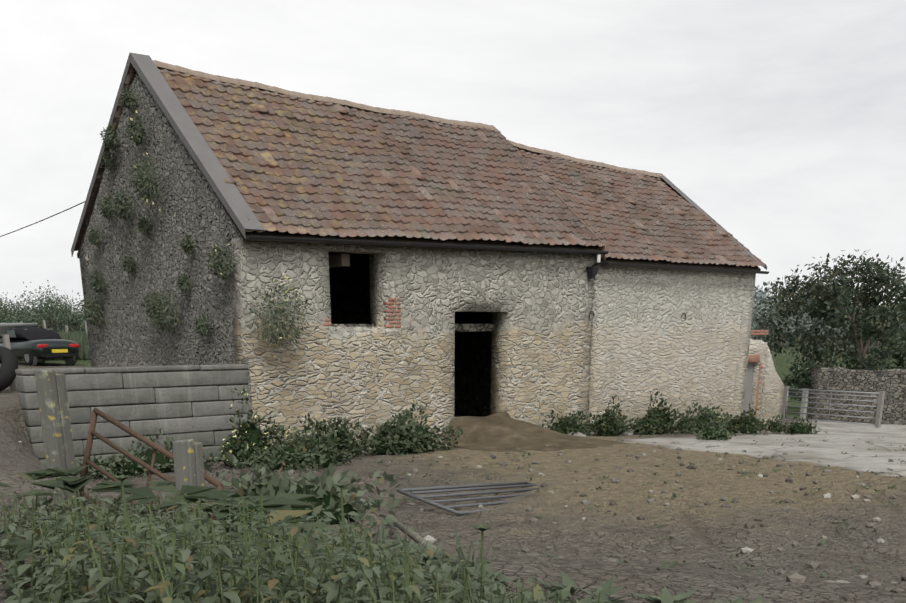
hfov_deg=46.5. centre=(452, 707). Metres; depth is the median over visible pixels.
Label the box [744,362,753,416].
door
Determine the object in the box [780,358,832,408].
bush
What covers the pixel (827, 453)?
concrete apron pavement
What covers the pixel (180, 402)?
concrete beam retaining wall
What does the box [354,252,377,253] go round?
barn lintels
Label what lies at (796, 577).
mud clods
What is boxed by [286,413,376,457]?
nettle bush
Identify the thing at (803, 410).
concrete post
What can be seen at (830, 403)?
field gate
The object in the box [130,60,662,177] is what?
barn roof ridge tiles
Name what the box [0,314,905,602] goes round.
terrain ground
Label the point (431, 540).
stones
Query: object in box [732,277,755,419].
barn gable wall
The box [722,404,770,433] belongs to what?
nettle bush
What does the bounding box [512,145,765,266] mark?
barn roof
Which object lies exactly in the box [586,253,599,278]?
barn gutter hopper
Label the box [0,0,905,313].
sky
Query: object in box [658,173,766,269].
barn roof verge
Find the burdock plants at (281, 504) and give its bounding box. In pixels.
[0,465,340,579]
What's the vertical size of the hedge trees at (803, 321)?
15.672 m
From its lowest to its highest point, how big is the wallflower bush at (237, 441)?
1.523 m
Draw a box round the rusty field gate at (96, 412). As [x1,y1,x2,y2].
[78,408,223,521]
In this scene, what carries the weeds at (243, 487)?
on the terrain ground at (842, 550)
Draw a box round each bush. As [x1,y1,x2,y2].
[219,386,298,468]
[240,426,354,470]
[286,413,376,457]
[349,400,463,456]
[542,410,596,436]
[584,395,642,435]
[631,388,693,434]
[691,417,740,440]
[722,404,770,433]
[762,415,793,432]
[777,414,821,433]
[780,358,832,408]
[855,327,905,370]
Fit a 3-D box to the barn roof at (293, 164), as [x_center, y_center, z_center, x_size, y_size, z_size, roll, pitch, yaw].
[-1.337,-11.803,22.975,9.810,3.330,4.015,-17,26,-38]
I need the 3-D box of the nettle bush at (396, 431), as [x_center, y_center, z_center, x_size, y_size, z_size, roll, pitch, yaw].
[-0.869,-5.641,21.376,2.916,1.113,0.908,-17,26,-38]
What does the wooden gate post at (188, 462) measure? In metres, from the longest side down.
1.176 x 0.176 x 0.150 m
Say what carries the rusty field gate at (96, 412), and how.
on the terrain ground at (842, 550)
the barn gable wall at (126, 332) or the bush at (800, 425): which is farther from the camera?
the bush at (800, 425)
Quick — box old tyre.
[0,346,17,390]
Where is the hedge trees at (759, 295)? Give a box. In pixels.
[753,278,899,330]
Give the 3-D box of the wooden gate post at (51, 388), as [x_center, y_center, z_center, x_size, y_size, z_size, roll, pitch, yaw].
[-3.358,-2.060,9.049,0.140,1.621,0.209,11,25,22]
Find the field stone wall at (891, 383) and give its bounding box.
[807,367,905,424]
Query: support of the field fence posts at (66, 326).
on the terrain ground at (842, 550)
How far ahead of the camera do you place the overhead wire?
26.29 m
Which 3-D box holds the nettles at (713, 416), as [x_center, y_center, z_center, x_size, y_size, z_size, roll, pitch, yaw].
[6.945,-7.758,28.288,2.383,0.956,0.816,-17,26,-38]
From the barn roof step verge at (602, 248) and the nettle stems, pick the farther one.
the barn roof step verge at (602, 248)
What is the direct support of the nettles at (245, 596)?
on the terrain ground at (842, 550)
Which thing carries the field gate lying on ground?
on the terrain ground at (842, 550)
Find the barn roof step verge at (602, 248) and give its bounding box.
[517,152,605,259]
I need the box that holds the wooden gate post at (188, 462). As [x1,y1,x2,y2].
[173,439,206,522]
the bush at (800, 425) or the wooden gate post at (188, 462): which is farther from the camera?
the bush at (800, 425)
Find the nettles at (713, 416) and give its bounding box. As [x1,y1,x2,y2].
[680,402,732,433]
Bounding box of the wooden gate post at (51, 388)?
[34,369,77,503]
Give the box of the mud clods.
[204,431,905,592]
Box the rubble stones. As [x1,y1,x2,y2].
[361,430,770,454]
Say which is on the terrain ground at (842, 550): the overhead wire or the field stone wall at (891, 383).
the field stone wall at (891, 383)
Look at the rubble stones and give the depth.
25.86 m
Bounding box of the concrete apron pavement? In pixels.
[616,420,905,476]
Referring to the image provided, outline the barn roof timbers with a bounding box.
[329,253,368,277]
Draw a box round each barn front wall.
[229,237,595,450]
[588,261,755,431]
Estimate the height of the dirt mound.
0.657 m
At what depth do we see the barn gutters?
22.63 m
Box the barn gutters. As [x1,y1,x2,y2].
[246,235,768,273]
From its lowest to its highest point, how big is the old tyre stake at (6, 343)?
1.300 m
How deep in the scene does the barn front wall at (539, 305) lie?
22.43 m
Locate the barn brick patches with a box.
[323,298,400,327]
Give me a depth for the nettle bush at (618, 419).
25.84 m
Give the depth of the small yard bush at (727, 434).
24.52 m
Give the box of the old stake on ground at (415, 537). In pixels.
[393,521,435,548]
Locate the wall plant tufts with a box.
[77,87,309,346]
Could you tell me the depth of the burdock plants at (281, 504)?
7.12 m
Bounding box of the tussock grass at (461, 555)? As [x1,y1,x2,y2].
[103,497,523,601]
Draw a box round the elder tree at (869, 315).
[752,249,905,390]
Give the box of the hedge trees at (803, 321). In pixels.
[750,284,905,347]
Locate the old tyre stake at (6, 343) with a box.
[2,334,16,391]
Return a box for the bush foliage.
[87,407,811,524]
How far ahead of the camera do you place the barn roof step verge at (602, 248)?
25.56 m
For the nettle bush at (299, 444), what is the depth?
19.04 m
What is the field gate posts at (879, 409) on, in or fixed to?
on the concrete apron pavement
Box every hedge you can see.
[0,280,85,332]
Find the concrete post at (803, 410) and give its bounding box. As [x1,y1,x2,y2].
[800,390,808,418]
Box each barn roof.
[74,64,355,250]
[157,67,603,246]
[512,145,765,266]
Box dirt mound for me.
[435,412,629,452]
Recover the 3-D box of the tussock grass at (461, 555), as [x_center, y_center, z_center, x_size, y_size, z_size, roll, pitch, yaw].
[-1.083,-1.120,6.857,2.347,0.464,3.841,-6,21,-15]
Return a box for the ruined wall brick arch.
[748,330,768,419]
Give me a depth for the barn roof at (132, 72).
22.87 m
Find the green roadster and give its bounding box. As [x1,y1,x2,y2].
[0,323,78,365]
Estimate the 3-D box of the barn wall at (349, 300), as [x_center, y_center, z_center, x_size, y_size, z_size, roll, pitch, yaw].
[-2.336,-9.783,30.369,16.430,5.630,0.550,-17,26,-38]
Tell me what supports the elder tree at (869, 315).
on the terrain ground at (842, 550)
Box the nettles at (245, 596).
[0,488,609,602]
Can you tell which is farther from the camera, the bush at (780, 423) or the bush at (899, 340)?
the bush at (899, 340)
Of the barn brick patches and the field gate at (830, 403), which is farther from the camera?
the field gate at (830, 403)
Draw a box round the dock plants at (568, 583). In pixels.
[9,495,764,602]
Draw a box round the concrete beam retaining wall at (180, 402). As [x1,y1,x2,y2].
[15,364,250,467]
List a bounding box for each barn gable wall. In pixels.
[79,73,252,420]
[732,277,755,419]
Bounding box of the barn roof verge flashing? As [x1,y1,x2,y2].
[71,52,263,255]
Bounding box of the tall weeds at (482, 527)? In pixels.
[112,474,497,600]
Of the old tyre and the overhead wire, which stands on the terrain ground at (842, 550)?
the old tyre
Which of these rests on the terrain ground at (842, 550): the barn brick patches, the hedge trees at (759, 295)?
the hedge trees at (759, 295)
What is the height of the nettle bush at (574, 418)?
0.742 m
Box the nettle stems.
[0,481,600,602]
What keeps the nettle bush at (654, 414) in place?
on the terrain ground at (842, 550)
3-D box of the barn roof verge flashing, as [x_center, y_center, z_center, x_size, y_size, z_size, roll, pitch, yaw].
[-6.195,-11.240,21.459,0.416,3.550,7.838,-17,26,-38]
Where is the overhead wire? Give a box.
[0,196,96,236]
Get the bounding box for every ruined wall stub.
[749,338,766,423]
[760,344,783,428]
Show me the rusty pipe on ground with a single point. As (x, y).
(164, 510)
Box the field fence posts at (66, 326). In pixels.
[19,320,87,335]
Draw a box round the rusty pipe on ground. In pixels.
[114,498,171,513]
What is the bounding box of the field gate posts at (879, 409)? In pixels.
[781,387,884,427]
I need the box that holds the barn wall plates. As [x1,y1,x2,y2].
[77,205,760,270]
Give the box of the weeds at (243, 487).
[155,451,411,532]
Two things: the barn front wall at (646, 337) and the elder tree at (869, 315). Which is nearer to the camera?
the barn front wall at (646, 337)
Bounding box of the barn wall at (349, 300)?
[84,254,370,323]
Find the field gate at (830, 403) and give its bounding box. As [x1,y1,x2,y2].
[785,388,878,424]
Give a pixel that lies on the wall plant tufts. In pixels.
(156, 310)
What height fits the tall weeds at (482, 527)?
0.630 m
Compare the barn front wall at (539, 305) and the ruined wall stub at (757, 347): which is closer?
the barn front wall at (539, 305)
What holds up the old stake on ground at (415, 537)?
on the terrain ground at (842, 550)
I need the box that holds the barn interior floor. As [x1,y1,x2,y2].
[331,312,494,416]
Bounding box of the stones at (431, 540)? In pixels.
[19,441,896,583]
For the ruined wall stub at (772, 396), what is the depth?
32.08 m
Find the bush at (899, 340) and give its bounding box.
[855,327,905,370]
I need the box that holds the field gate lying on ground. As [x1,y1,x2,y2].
[397,481,539,514]

